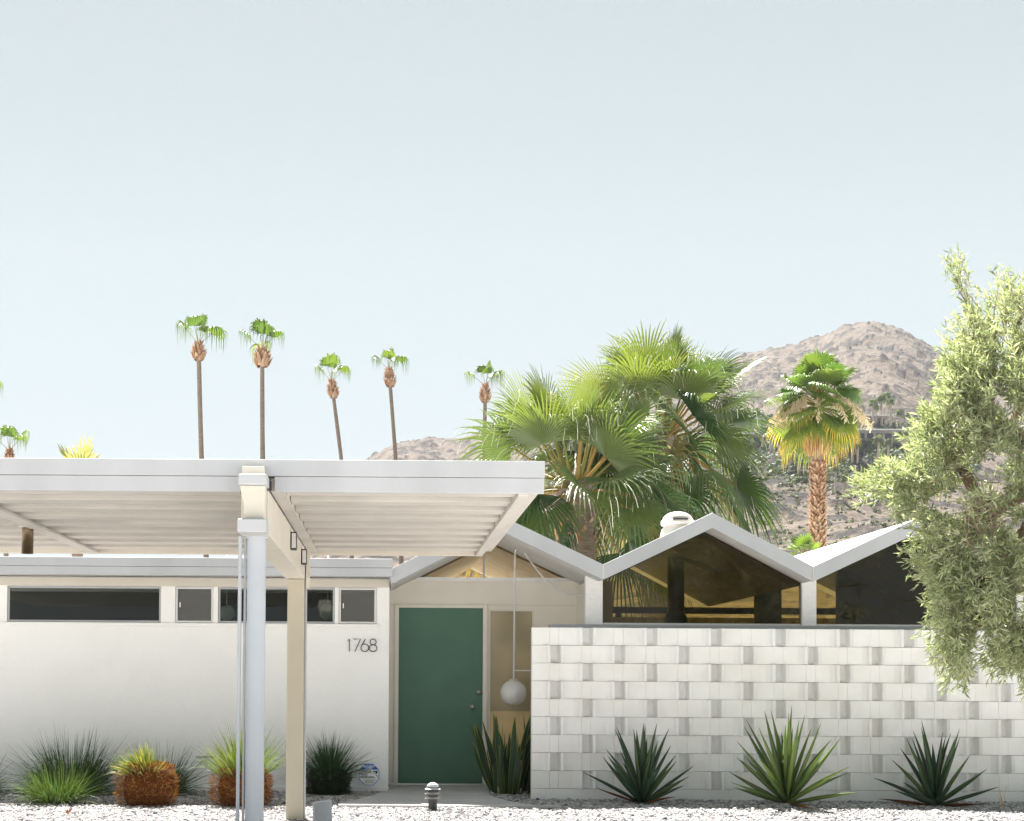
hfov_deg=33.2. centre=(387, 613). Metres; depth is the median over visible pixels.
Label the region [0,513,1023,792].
house
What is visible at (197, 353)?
fan palm
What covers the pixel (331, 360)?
fan palm
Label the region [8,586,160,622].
window
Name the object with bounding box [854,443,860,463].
hillside palm
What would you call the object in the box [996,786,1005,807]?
dry weed
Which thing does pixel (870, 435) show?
window
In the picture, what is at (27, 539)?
ceiling can light
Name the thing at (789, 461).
hillside palm
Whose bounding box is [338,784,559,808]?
path
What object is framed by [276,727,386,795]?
grass clump
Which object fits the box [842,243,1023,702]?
olive tree
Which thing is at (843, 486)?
hillside palm
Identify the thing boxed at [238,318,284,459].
fan palm
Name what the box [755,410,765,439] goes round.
hillside palm
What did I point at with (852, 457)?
hillside palm
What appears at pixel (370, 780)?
security sign
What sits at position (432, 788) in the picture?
path light
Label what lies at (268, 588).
window
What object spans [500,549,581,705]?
entry pendant lamp
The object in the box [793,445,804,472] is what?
hillside palm
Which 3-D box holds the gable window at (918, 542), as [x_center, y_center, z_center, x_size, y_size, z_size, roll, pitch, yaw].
[6.338,-0.381,20.564,2.396,1.110,0.055,0,-2,0]
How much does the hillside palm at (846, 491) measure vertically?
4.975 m
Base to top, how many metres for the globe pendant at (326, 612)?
0.854 m
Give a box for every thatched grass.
[105,738,181,806]
[192,720,285,806]
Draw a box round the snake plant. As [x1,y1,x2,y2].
[468,713,530,794]
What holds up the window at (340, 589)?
in the house at (132, 651)
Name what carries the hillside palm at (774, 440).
on the mountain
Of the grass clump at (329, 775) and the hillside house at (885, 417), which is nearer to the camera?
the grass clump at (329, 775)
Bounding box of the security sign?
[358,763,379,791]
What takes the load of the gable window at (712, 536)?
in the house at (132, 651)
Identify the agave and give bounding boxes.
[585,723,691,803]
[730,707,856,808]
[875,720,996,806]
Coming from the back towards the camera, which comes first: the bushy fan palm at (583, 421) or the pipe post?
the bushy fan palm at (583, 421)
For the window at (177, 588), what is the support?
in the house at (132, 651)
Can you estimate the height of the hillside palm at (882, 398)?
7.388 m
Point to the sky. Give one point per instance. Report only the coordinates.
(457, 187)
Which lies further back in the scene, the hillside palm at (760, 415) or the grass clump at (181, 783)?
the hillside palm at (760, 415)
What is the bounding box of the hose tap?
[196,756,214,766]
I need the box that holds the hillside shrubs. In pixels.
[701,412,981,554]
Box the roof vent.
[660,511,695,541]
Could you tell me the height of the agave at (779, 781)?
1.071 m
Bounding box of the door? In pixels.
[398,608,482,782]
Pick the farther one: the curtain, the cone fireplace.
the curtain
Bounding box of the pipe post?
[313,800,331,820]
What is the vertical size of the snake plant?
0.964 m
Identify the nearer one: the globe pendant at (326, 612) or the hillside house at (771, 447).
the globe pendant at (326, 612)
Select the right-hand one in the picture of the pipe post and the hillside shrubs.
the hillside shrubs
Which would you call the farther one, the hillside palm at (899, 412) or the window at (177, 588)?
the hillside palm at (899, 412)
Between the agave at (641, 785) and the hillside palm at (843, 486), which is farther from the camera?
the hillside palm at (843, 486)
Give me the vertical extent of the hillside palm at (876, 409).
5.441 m
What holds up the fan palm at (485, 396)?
on the ground
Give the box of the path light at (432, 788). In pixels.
[425,782,440,809]
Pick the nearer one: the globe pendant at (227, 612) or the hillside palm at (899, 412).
the globe pendant at (227, 612)
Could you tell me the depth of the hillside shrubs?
317.29 m
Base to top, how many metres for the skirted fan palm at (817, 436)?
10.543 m
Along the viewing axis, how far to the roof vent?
21.21 m
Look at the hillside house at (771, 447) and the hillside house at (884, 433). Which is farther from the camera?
the hillside house at (771, 447)
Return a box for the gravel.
[0,788,1023,820]
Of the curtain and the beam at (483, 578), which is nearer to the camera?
the beam at (483, 578)
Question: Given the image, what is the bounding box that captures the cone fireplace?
[663,557,688,622]
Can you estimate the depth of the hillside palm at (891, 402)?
358.65 m
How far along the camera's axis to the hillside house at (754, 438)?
373.89 m
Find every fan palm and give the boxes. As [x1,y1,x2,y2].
[0,425,29,555]
[57,437,102,556]
[175,313,226,557]
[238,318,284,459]
[314,353,353,558]
[371,346,408,564]
[451,362,704,616]
[464,360,504,577]
[526,319,789,616]
[760,348,873,617]
[783,531,820,617]
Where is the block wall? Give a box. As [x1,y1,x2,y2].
[531,627,1023,801]
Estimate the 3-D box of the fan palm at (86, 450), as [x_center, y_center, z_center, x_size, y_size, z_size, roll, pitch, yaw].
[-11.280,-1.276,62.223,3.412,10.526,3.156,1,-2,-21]
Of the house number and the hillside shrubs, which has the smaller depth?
the house number
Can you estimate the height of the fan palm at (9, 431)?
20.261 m
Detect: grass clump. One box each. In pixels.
[0,721,138,796]
[0,751,20,795]
[0,754,114,805]
[105,741,217,795]
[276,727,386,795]
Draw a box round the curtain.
[613,617,835,623]
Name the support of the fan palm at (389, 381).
on the ground
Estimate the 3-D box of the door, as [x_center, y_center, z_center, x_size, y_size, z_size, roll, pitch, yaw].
[0.675,1.040,21.774,1.089,2.241,0.115,0,-2,0]
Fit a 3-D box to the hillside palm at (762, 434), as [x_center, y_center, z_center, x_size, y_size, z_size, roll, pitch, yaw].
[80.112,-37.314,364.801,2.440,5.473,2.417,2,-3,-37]
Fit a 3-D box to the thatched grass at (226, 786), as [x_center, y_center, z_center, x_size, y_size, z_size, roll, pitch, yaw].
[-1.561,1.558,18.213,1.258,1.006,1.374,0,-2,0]
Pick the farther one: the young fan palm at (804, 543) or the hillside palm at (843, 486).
the hillside palm at (843, 486)
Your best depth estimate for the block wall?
19.57 m
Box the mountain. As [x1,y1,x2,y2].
[310,321,1023,617]
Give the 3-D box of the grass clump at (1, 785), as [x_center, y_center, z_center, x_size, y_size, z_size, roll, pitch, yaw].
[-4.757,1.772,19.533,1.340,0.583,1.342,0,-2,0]
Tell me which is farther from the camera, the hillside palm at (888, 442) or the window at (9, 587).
the hillside palm at (888, 442)
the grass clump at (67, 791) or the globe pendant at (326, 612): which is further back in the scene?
the globe pendant at (326, 612)
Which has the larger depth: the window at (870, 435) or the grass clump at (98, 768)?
the window at (870, 435)
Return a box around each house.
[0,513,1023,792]
[732,432,767,446]
[763,430,781,450]
[846,429,901,452]
[854,414,893,427]
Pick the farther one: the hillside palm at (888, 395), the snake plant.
the hillside palm at (888, 395)
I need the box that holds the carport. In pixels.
[0,458,544,820]
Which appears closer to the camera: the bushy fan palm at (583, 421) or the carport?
the carport
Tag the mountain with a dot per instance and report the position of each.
(898, 363)
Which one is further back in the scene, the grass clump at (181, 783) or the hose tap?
the hose tap
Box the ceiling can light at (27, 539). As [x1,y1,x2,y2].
[18,526,33,553]
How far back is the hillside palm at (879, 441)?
303.38 m
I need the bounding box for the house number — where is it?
[347,639,376,651]
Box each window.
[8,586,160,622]
[176,587,212,622]
[218,587,334,623]
[339,588,376,623]
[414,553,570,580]
[603,536,800,625]
[816,542,1006,626]
[867,433,872,438]
[885,434,891,438]
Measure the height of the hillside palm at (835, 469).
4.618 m
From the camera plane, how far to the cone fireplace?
23.33 m
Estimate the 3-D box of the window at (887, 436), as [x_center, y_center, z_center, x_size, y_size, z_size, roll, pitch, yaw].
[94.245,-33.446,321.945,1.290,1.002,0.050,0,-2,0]
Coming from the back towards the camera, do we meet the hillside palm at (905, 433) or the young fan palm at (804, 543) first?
the hillside palm at (905, 433)
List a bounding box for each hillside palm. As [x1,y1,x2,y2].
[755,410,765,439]
[757,427,767,446]
[773,435,782,457]
[783,454,792,472]
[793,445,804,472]
[831,464,839,492]
[840,476,845,501]
[842,473,850,503]
[850,432,857,465]
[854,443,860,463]
[868,398,878,427]
[872,434,884,463]
[874,404,879,424]
[876,393,887,425]
[883,391,892,421]
[883,438,892,461]
[885,398,895,426]
[894,408,904,428]
[901,431,909,452]
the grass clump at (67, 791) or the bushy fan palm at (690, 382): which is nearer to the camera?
the grass clump at (67, 791)
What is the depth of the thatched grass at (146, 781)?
18.00 m
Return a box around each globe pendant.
[220,555,234,620]
[319,555,332,620]
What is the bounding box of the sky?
[0,0,1023,557]

